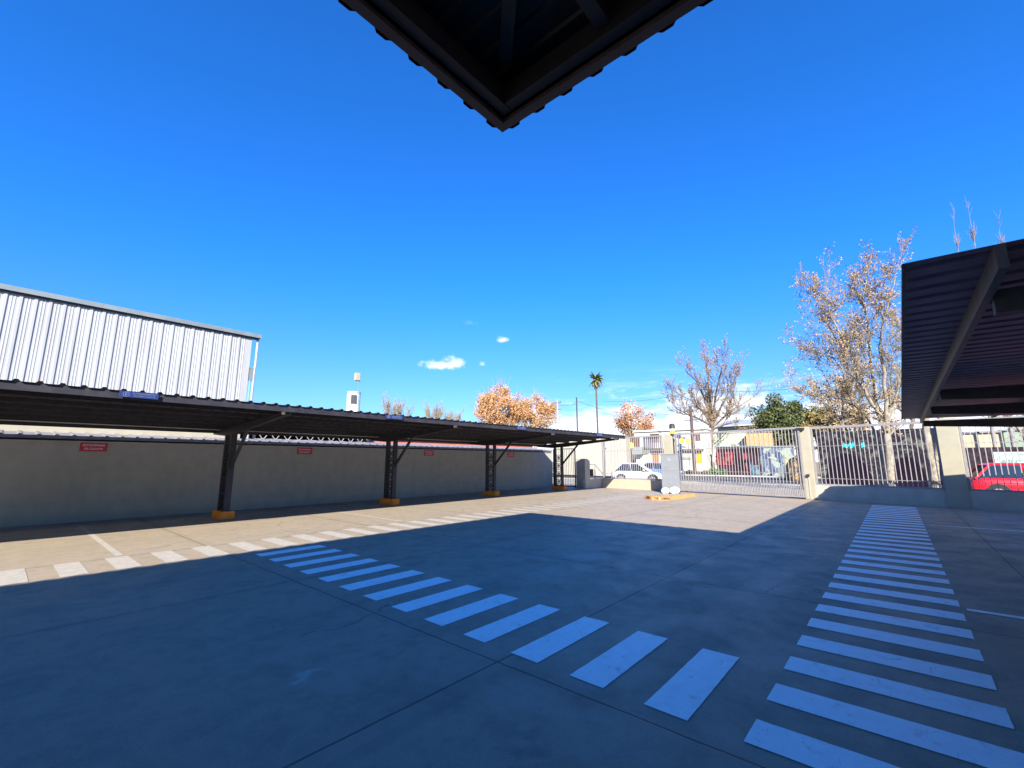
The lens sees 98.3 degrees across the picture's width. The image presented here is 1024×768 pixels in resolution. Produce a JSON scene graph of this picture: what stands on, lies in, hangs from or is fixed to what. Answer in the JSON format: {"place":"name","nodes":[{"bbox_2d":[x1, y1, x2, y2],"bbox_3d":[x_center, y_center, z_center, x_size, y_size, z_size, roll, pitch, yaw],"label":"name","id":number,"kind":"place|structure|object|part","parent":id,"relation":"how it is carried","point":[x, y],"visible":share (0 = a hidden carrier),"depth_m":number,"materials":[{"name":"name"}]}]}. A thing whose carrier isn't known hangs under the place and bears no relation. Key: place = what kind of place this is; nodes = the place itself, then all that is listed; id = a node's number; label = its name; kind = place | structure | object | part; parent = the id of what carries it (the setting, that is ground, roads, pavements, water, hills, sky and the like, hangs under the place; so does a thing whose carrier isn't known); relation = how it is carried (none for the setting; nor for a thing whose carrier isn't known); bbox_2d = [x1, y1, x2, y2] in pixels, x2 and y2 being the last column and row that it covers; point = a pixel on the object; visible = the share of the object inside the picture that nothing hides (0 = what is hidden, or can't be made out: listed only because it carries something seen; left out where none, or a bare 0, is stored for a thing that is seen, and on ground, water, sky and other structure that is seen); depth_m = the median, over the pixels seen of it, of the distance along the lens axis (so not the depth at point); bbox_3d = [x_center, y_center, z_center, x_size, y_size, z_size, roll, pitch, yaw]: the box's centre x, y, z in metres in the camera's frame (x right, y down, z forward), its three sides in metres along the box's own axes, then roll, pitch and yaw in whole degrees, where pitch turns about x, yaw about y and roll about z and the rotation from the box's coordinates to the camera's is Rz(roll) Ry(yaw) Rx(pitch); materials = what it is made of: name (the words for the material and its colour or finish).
{"place":"outdoors","nodes":[
{"label":"outdoors","id":0,"kind":"place"},
{"bbox_2d":[0,484,1023,767],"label":"parking lot","id":1,"kind":"structure","parent":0,"point":[236,658],"depth_m":4.19,"materials":[{"name":"concrete"}]},
{"bbox_2d":[0,283,261,440],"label":"warehouse","id":2,"kind":"structure","parent":1,"relation":"on","point":[48,338],"depth_m":13.69,"materials":[{"name":"metal"}]},
{"bbox_2d":[0,430,552,527],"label":"boundary wall","id":3,"kind":"structure","parent":1,"relation":"on","point":[52,477],"depth_m":14.06,"materials":[{"name":"concrete"}]},
{"bbox_2d":[79,442,107,451],"bbox_3d":[-11.500,1.729,12.174,0.018,0.250,0.560,-8,-13,40],"label":"wall sign","id":4,"kind":"object","parent":3,"relation":"attached to","point":[97,447],"visible":1,"depth_m":12.17,"materials":[{"name":"red plastic"}]},
{"bbox_2d":[297,447,311,453],"bbox_3d":[-7.715,2.486,16.477,0.018,0.250,0.560,-8,-13,40],"label":"wall sign","id":5,"kind":"object","parent":3,"relation":"attached to","point":[303,450],"visible":1,"depth_m":16.46,"materials":[{"name":"red plastic"}]},
{"bbox_2d":[424,450,433,455],"bbox_3d":[-3.905,3.248,20.809,0.018,0.250,0.560,-8,-13,40],"label":"wall sign","id":6,"kind":"object","parent":3,"relation":"attached to","point":[428,452],"visible":1,"depth_m":20.80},
{"bbox_2d":[508,452,513,456],"bbox_3d":[-0.062,4.017,25.179,0.018,0.250,0.560,-8,-13,40],"label":"wall sign","id":7,"kind":"object","parent":3,"relation":"attached to","point":[510,454],"visible":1,"depth_m":25.18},
{"bbox_2d":[0,378,624,519],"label":"carport","id":8,"kind":"object","parent":1,"relation":"on","point":[39,403],"visible":1,"depth_m":12.41,"materials":[{"name":"metal"}]},
{"bbox_2d":[119,391,158,399],"bbox_3d":[-7.068,0.213,8.393,0.020,0.110,0.580,-8,-13,40],"label":"hanging sign","id":9,"kind":"object","parent":8,"relation":"attached to","point":[137,395],"visible":1,"depth_m":8.38,"materials":[{"name":"blue metal"}]},
{"bbox_2d":[240,434,369,442],"bbox_3d":[-8.552,3.457,18.601,1.500,2.770,5.000,-8,-13,40],"label":"roof truss","id":10,"kind":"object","parent":8,"relation":"attached to","point":[270,437],"depth_m":18.73,"materials":[{"name":"metal"}]},
{"bbox_2d":[385,415,402,419],"bbox_3d":[-3.355,0.948,12.615,0.020,0.110,0.580,-8,-13,40],"label":"hanging sign","id":11,"kind":"object","parent":8,"relation":"attached to","point":[393,417],"visible":1,"depth_m":12.59,"materials":[{"name":"blue metal"}]},
{"bbox_2d":[0,492,662,585],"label":"zebra crossing","id":12,"kind":"object","parent":1,"relation":"on","point":[14,576],"visible":0.99,"depth_m":8.20,"materials":[{"name":"white paint"}]},
{"bbox_2d":[77,491,597,555],"bbox_3d":[-5.122,3.990,13.612,5.600,0.001,23.100,-8,-13,40],"label":"parking line","id":13,"kind":"object","parent":1,"relation":"on","point":[111,549],"visible":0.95,"depth_m":9.90,"materials":[{"name":"white paint"}]},
{"bbox_2d":[356,439,532,447],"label":"coral building","id":14,"kind":"structure","parent":1,"relation":"on","point":[431,443],"depth_m":23.80,"materials":[{"name":"paint"}]},
{"bbox_2d":[256,545,738,720],"bbox_3d":[-1.308,2.606,5.663,7.508,0.001,1.193,-9,-13,41],"label":"zebra crossing","id":15,"kind":"object","parent":1,"relation":"on","point":[684,692],"visible":1,"depth_m":4.07,"materials":[{"name":"white paint"}]},
{"bbox_2d":[553,448,575,487],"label":"pedestrian gate","id":16,"kind":"structure","parent":1,"relation":"on","point":[574,462],"depth_m":27.34,"materials":[{"name":"metal"}]},
{"bbox_2d":[576,459,589,488],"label":"gate pier","id":17,"kind":"structure","parent":1,"relation":"on","point":[582,468],"depth_m":26.40,"materials":[{"name":"grey concrete"}]},
{"bbox_2d":[582,478,661,490],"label":"wall","id":18,"kind":"structure","parent":1,"relation":"on","point":[655,485],"depth_m":25.86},
{"bbox_2d":[590,464,602,478],"bbox_3d":[5.062,5.346,27.117,2.057,0.909,0.188,9,-13,-43],"label":"handrail","id":19,"kind":"object","parent":18,"relation":"on","point":[591,472],"visible":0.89,"depth_m":26.96,"materials":[{"name":"grey metal"}]},
{"bbox_2d":[602,439,604,477],"bbox_3d":[5.708,4.478,27.613,0.148,2.852,0.188,-8,-13,40],"label":"steel post","id":20,"kind":"object","parent":18,"relation":"on","point":[603,459],"visible":0.66,"depth_m":27.53,"materials":[{"name":"grey metal"}]},
{"bbox_2d":[604,435,662,479],"bbox_3d":[7.031,4.303,25.869,0.068,2.445,3.996,8,-13,-40],"label":"fence panel","id":21,"kind":"object","parent":18,"relation":"on","point":[633,437],"visible":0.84,"depth_m":25.75,"materials":[{"name":"grey paint"}]},
{"bbox_2d":[661,487,668,493],"bbox_3d":[7.642,5.307,22.070,0.409,0.327,0.322,-8,-13,40],"label":"sack","id":22,"kind":"object","parent":1,"relation":"on","point":[664,490],"visible":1,"depth_m":21.97,"materials":[{"name":"grey fabric"}]},
{"bbox_2d":[663,435,674,453],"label":"gate pillar","id":23,"kind":"structure","parent":1,"relation":"on","point":[669,444],"depth_m":24.28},
{"bbox_2d":[644,493,695,500],"bbox_3d":[7.007,5.024,19.937,1.712,0.130,3.896,-8,-13,40],"label":"caution tape","id":24,"kind":"object","parent":1,"relation":"on","point":[669,498],"visible":1,"depth_m":18.85,"materials":[{"name":"yellow plastic"}]},
{"bbox_2d":[660,454,680,493],"bbox_3d":[8.037,4.529,22.427,0.900,1.950,0.380,-4,-11,24],"label":"utility cabinet","id":25,"kind":"object","parent":1,"relation":"on","point":[670,470],"visible":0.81,"depth_m":22.28,"materials":[{"name":"metal"}]},
{"bbox_3d":[7.964,3.989,22.360,0.820,0.770,0.012,-4,-11,24],"label":"upper door","id":26,"kind":"part","parent":25,"relation":"part of","materials":[{"name":"grey metal"}]},
{"bbox_3d":[7.964,4.861,22.208,0.820,0.880,0.012,-4,-11,24],"label":"lower door","id":27,"kind":"part","parent":25,"relation":"part of","materials":[{"name":"grey metal"}]},
{"bbox_2d":[669,487,679,493],"bbox_3d":[8.044,5.262,21.891,0.516,0.359,0.347,-3,-10,17],"label":"sack","id":28,"kind":"object","parent":1,"relation":"on","point":[674,490],"visible":1,"depth_m":21.77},
{"bbox_2d":[691,492,808,499],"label":"gate track","id":29,"kind":"structure","parent":1,"relation":"on","point":[746,495],"depth_m":20.74,"materials":[{"name":"metal"}]},
{"bbox_2d":[674,427,806,497],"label":"sliding gate","id":30,"kind":"structure","parent":29,"relation":"on","point":[771,491],"depth_m":20.88,"materials":[{"name":"grey metal"}]},
{"bbox_2d":[794,427,816,499],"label":"gate pillar","id":31,"kind":"structure","parent":1,"relation":"on","point":[808,461],"depth_m":18.97,"materials":[{"name":"concrete"}]},
{"bbox_2d":[744,505,1023,767],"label":"zebra crossing","id":32,"kind":"object","parent":1,"relation":"on","point":[805,749],"visible":1,"depth_m":3.27,"materials":[{"name":"white paint"}]},
{"bbox_2d":[815,485,1023,511],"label":"wall","id":33,"kind":"structure","parent":1,"relation":"on","point":[999,501],"depth_m":16.18,"materials":[{"name":"beige concrete"}]},
{"bbox_2d":[810,421,945,489],"bbox_3d":[14.120,2.800,17.401,0.050,2.448,3.998,8,-12,-37],"label":"fence panel","id":34,"kind":"object","parent":33,"relation":"on","point":[859,445],"visible":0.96,"depth_m":17.25,"materials":[{"name":"grey paint"}]},
{"bbox_2d":[957,416,1023,492],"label":"fence panel","id":35,"kind":"object","parent":33,"relation":"on","point":[966,463],"visible":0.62,"depth_m":14.90,"materials":[{"name":"grey paint"}]},
{"bbox_2d":[913,418,940,487],"bbox_3d":[17.801,1.529,18.088,2.225,6.407,1.878,2,-10,-9],"label":"bare tree","id":36,"kind":"object","parent":1,"relation":"on","point":[932,458],"visible":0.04,"depth_m":17.96,"materials":[{"name":"beige plant"}]},
{"bbox_2d":[934,418,971,508],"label":"gate pillar","id":37,"kind":"structure","parent":1,"relation":"on","point":[953,468],"depth_m":15.43,"materials":[{"name":"beige concrete"}]},
{"bbox_2d":[901,239,1023,426],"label":"carport","id":38,"kind":"object","parent":1,"relation":"on","point":[962,333],"visible":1,"depth_m":4.88,"materials":[{"name":"metal"}]},
{"bbox_2d":[934,525,1023,618],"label":"parking line","id":39,"kind":"object","parent":1,"relation":"on","point":[1000,614],"visible":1,"depth_m":4.74,"materials":[{"name":"white paint"}]},
{"bbox_2d":[0,0,1023,461],"label":"sky","id":40,"kind":"structure","parent":0,"point":[284,172],"materials":[{"name":"blue"}]},
{"bbox_2d":[338,0,712,132],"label":"carport roof","id":41,"kind":"structure","parent":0,"point":[502,66],"depth_m":3.94,"materials":[{"name":"metal"}]},
{"bbox_2d":[630,438,639,462],"bbox_3d":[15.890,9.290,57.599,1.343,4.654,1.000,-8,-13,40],"label":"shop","id":42,"kind":"structure","parent":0,"point":[633,455],"depth_m":57.21},
{"bbox_2d":[557,478,799,488],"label":"pavement","id":43,"kind":"structure","parent":0,"point":[572,481],"depth_m":30.68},
{"bbox_2d":[381,391,414,415],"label":"bare tree","id":44,"kind":"object","parent":43,"relation":"on","point":[395,406],"visible":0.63,"depth_m":57.91,"materials":[{"name":"brown plant"}]},
{"bbox_2d":[611,463,661,479],"bbox_3d":[9.477,6.678,33.209,3.840,1.507,1.960,-4,-11,23],"label":"parked car","id":45,"kind":"object","parent":43,"relation":"on","point":[632,472],"visible":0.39,"depth_m":32.64,"materials":[{"name":"white metal"}]},
{"bbox_2d":[815,428,942,487],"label":"mural wall","id":46,"kind":"structure","parent":43,"relation":"on","point":[900,452],"depth_m":27.18,"materials":[{"name":"paint"}]},
{"bbox_2d":[965,447,1023,471],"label":"brick wall","id":47,"kind":"structure","parent":43,"relation":"on","point":[983,455],"depth_m":23.25,"materials":[{"name":"brown brick"}]},
{"bbox_2d":[993,452,1023,462],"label":"banner","id":48,"kind":"object","parent":47,"relation":"attached to","point":[1008,457],"visible":0.61,"depth_m":22.61,"materials":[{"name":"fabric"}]},
{"bbox_2d":[969,463,1023,490],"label":"parked car","id":49,"kind":"object","parent":43,"relation":"on","point":[999,475],"visible":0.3,"depth_m":18.11,"materials":[{"name":"red metal"}]},
{"bbox_2d":[552,462,819,475],"bbox_3d":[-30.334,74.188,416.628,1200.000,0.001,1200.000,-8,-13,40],"label":"ground","id":50,"kind":"structure","parent":0,"point":[818,469],"depth_m":134.81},
{"bbox_2d":[346,391,360,411],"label":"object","id":51,"kind":"object","parent":50,"relation":"on","point":[352,400],"visible":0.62,"depth_m":45.09,"materials":[{"name":"metal"}]},
{"bbox_2d":[354,373,359,410],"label":"antenna mast","id":52,"kind":"object","parent":50,"relation":"on","point":[356,376],"visible":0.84,"depth_m":45.06,"materials":[{"name":"white metal"}]},
{"bbox_2d":[519,388,563,448],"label":"autumn tree","id":53,"kind":"object","parent":50,"relation":"on","point":[545,408],"visible":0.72,"depth_m":84.50,"materials":[{"name":"brown plant"}]},
{"bbox_2d":[554,400,560,428],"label":"utility pole","id":54,"kind":"object","parent":50,"relation":"on","point":[556,403],"visible":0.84,"depth_m":72.95,"materials":[{"name":"concrete"}]},
{"bbox_2d":[576,397,577,430],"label":"utility pole","id":55,"kind":"object","parent":50,"relation":"on","point":[576,414],"visible":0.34,"depth_m":70.53,"materials":[{"name":"metal"}]},
{"bbox_2d":[589,372,604,432],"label":"palm tree","id":56,"kind":"object","parent":50,"relation":"on","point":[596,381],"visible":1,"depth_m":108.73,"materials":[{"name":"green plant"}]},
{"bbox_2d":[607,397,662,436],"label":"autumn tree","id":57,"kind":"object","parent":50,"relation":"on","point":[625,425],"visible":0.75,"depth_m":92.78,"materials":[{"name":"brown plant"}]},
{"bbox_2d":[633,424,712,471],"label":"house","id":58,"kind":"structure","parent":50,"relation":"on","point":[662,432],"depth_m":55.78,"materials":[{"name":"white paint"}]},
{"bbox_2d":[643,435,661,449],"bbox_3d":[7.965,3.323,25.119,0.085,0.790,1.244,8,-12,-37],"label":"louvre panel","id":59,"kind":"object","parent":58,"relation":"attached to","point":[654,448],"visible":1,"depth_m":25.10,"materials":[{"name":"metal"}]},
{"bbox_2d":[695,453,701,462],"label":"window","id":60,"kind":"structure","parent":58,"relation":"in","point":[697,457],"depth_m":54.59,"materials":[{"name":"yellow"}]},
{"bbox_2d":[569,478,788,484],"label":"kerb","id":61,"kind":"structure","parent":50,"relation":"on","point":[712,482],"depth_m":32.37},
{"bbox_2d":[659,333,777,454],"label":"street tree","id":62,"kind":"object","parent":50,"relation":"on","point":[710,419],"visible":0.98,"depth_m":59.34,"materials":[{"name":"brown plant"}]},
{"bbox_2d":[745,431,777,445],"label":"building","id":63,"kind":"structure","parent":50,"relation":"on","point":[761,440],"depth_m":61.22,"materials":[{"name":"beige paint"}]},
{"bbox_2d":[749,392,818,449],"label":"evergreen tree","id":64,"kind":"object","parent":50,"relation":"on","point":[780,416],"visible":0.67,"depth_m":62.39,"materials":[{"name":"green plant"}]},
{"bbox_2d":[798,406,837,449],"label":"evergreen tree","id":65,"kind":"object","parent":50,"relation":"on","point":[812,416],"visible":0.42,"depth_m":51.51,"materials":[{"name":"green plant"}]},
{"bbox_2d":[824,404,869,430],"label":"autumn tree","id":66,"kind":"object","parent":50,"relation":"on","point":[835,422],"visible":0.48,"depth_m":45.47,"materials":[{"name":"brown plant"}]},
{"bbox_2d":[557,475,820,484],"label":"road","id":67,"kind":"structure","parent":0,"point":[768,480],"depth_m":39.30,"materials":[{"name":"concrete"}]},
{"bbox_2d":[422,397,444,418],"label":"bare tree","id":68,"kind":"object","parent":67,"relation":"on","point":[439,413],"visible":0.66,"depth_m":63.57,"materials":[{"name":"brown plant"}]},
{"bbox_2d":[444,404,464,420],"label":"bare tree","id":69,"kind":"object","parent":67,"relation":"on","point":[449,416],"visible":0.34,"depth_m":65.55,"materials":[{"name":"brown plant"}]},
{"bbox_2d":[556,438,630,476],"bbox_3d":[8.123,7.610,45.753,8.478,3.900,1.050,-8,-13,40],"label":"warehouse","id":70,"kind":"structure","parent":67,"relation":"on","point":[592,452],"depth_m":44.81,"materials":[{"name":"paint"}]},
{"bbox_2d":[632,447,649,464],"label":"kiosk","id":71,"kind":"object","parent":67,"relation":"on","point":[642,455],"visible":0.39,"depth_m":53.31,"materials":[{"name":"white"}]},
{"bbox_2d":[645,462,682,474],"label":"parked car","id":72,"kind":"object","parent":67,"relation":"on","point":[656,466],"visible":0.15,"depth_m":43.08,"materials":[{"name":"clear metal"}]},
{"bbox_2d":[684,474,820,477],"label":"kerb","id":73,"kind":"structure","parent":67,"relation":"on","point":[736,475],"depth_m":46.84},
{"bbox_2d":[784,455,798,480],"bbox_3d":[24.320,7.135,37.806,2.000,2.110,2.000,-8,-13,40],"label":"sand heap","id":74,"kind":"object","parent":67,"relation":"on","point":[790,469],"visible":0.34,"depth_m":37.39,"materials":[{"name":"beige sand"}]},
{"bbox_2d":[774,346,891,430],"bbox_3d":[22.347,2.086,31.271,6.704,9.845,4.763,-25,-26,67],"label":"bare tree","id":75,"kind":"object","parent":67,"relation":"on","point":[842,417],"visible":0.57,"depth_m":30.84,"materials":[{"name":"brown plant"}]},
{"bbox_2d":[864,313,914,428],"bbox_3d":[25.546,0.610,28.318,5.563,11.766,5.172,-8,-13,40],"label":"bare tree","id":76,"kind":"object","parent":67,"relation":"on","point":[898,404],"visible":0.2,"depth_m":29.30,"materials":[{"name":"brown plant"}]},
{"bbox_2d":[950,202,996,446],"bbox_3d":[32.455,-3.401,31.014,0.801,20.545,0.995,-8,-13,40],"label":"poplar tree","id":77,"kind":"object","parent":67,"relation":"on","point":[991,429],"visible":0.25,"depth_m":29.95,"materials":[{"name":"brown plant"}]},
{"bbox_2d":[962,431,1004,447],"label":"house","id":78,"kind":"structure","parent":67,"relation":"on","point":[986,438],"depth_m":31.60,"materials":[{"name":"paint"}]},
{"bbox_2d":[962,199,1015,446],"bbox_3d":[33.098,-3.558,30.525,0.568,20.683,0.675,-4,-11,21],"label":"poplar tree","id":79,"kind":"object","parent":67,"relation":"on","point":[973,232],"visible":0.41,"depth_m":31.67,"materials":[{"name":"plant"}]},
{"bbox_2d":[993,210,1004,243],"bbox_3d":[33.974,-2.922,29.536,0.636,19.090,1.060,-6,-11,30],"label":"poplar tree","id":80,"kind":"object","parent":67,"relation":"on","point":[1002,240],"visible":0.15,"depth_m":30.90,"materials":[{"name":"plant"}]},
{"bbox_2d":[983,415,1023,445],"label":"bare tree","id":81,"kind":"object","parent":67,"relation":"on","point":[1022,430],"visible":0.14,"depth_m":26.75,"materials":[{"name":"brown plant"}]},
{"bbox_2d":[713,432,746,468],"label":"building","id":82,"kind":"structure","parent":0,"point":[740,443],"depth_m":65.60,"materials":[{"name":"white paint"}]},
{"bbox_2d":[717,425,756,431],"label":"building","id":83,"kind":"structure","parent":0,"point":[728,428],"depth_m":77.52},
{"bbox_2d":[716,419,753,425],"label":"roof shelter","id":84,"kind":"object","parent":83,"relation":"on","point":[745,422],"visible":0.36,"depth_m":78.47,"materials":[{"name":"white metal"}]},
{"bbox_2d":[778,226,917,485],"bbox_3d":[15.920,-0.917,20.082,6.210,11.932,4.220,-8,-13,40],"label":"bare tree","id":85,"kind":"object","parent":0,"point":[845,342],"visible":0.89,"depth_m":20.05,"materials":[{"name":"orange plant"}]},
{"label":"far verge","id":86,"kind":"structure","parent":0,"visible":0},
{"bbox_2d":[471,375,529,425],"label":"autumn tree","id":87,"kind":"object","parent":86,"relation":"on","point":[487,402],"visible":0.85,"depth_m":71.69,"materials":[{"name":"brown plant"}]},
{"bbox_2d":[684,406,698,474],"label":"utility pole","id":88,"kind":"object","parent":86,"relation":"on","point":[690,409],"visible":0.91,"depth_m":51.48,"materials":[{"name":"brown wood"}]},
{"bbox_2d":[694,402,897,413],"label":"overhead wire","id":89,"kind":"object","parent":88,"relation":"attached to","point":[769,413],"visible":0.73,"depth_m":44.95,"materials":[{"name":"black metal"}]},
{"bbox_2d":[682,470,706,474],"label":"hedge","id":90,"kind":"object","parent":86,"relation":"on","point":[698,472],"visible":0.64,"depth_m":53.07,"materials":[{"name":"green plant"}]},
{"bbox_2d":[706,467,726,474],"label":"bush","id":91,"kind":"object","parent":86,"relation":"on","point":[715,469],"visible":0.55,"depth_m":51.98,"materials":[{"name":"green plant"}]},
{"bbox_2d":[715,445,761,474],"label":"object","id":92,"kind":"structure","parent":86,"relation":"on","point":[747,455],"depth_m":51.68,"materials":[{"name":"red paint"}]},
{"bbox_2d":[758,445,793,475],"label":"graffiti wall","id":93,"kind":"structure","parent":86,"relation":"on","point":[762,451],"depth_m":49.35,"materials":[{"name":"paint"}]},
{"bbox_2d":[783,455,788,467],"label":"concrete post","id":94,"kind":"object","parent":86,"relation":"on","point":[786,460],"visible":0.35,"depth_m":45.92,"materials":[{"name":"beige concrete"}]},
{"bbox_2d":[997,429,1023,446],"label":"house","id":95,"kind":"structure","parent":86,"relation":"on","point":[1017,435],"depth_m":34.68,"materials":[{"name":"white paint"}]}
]}

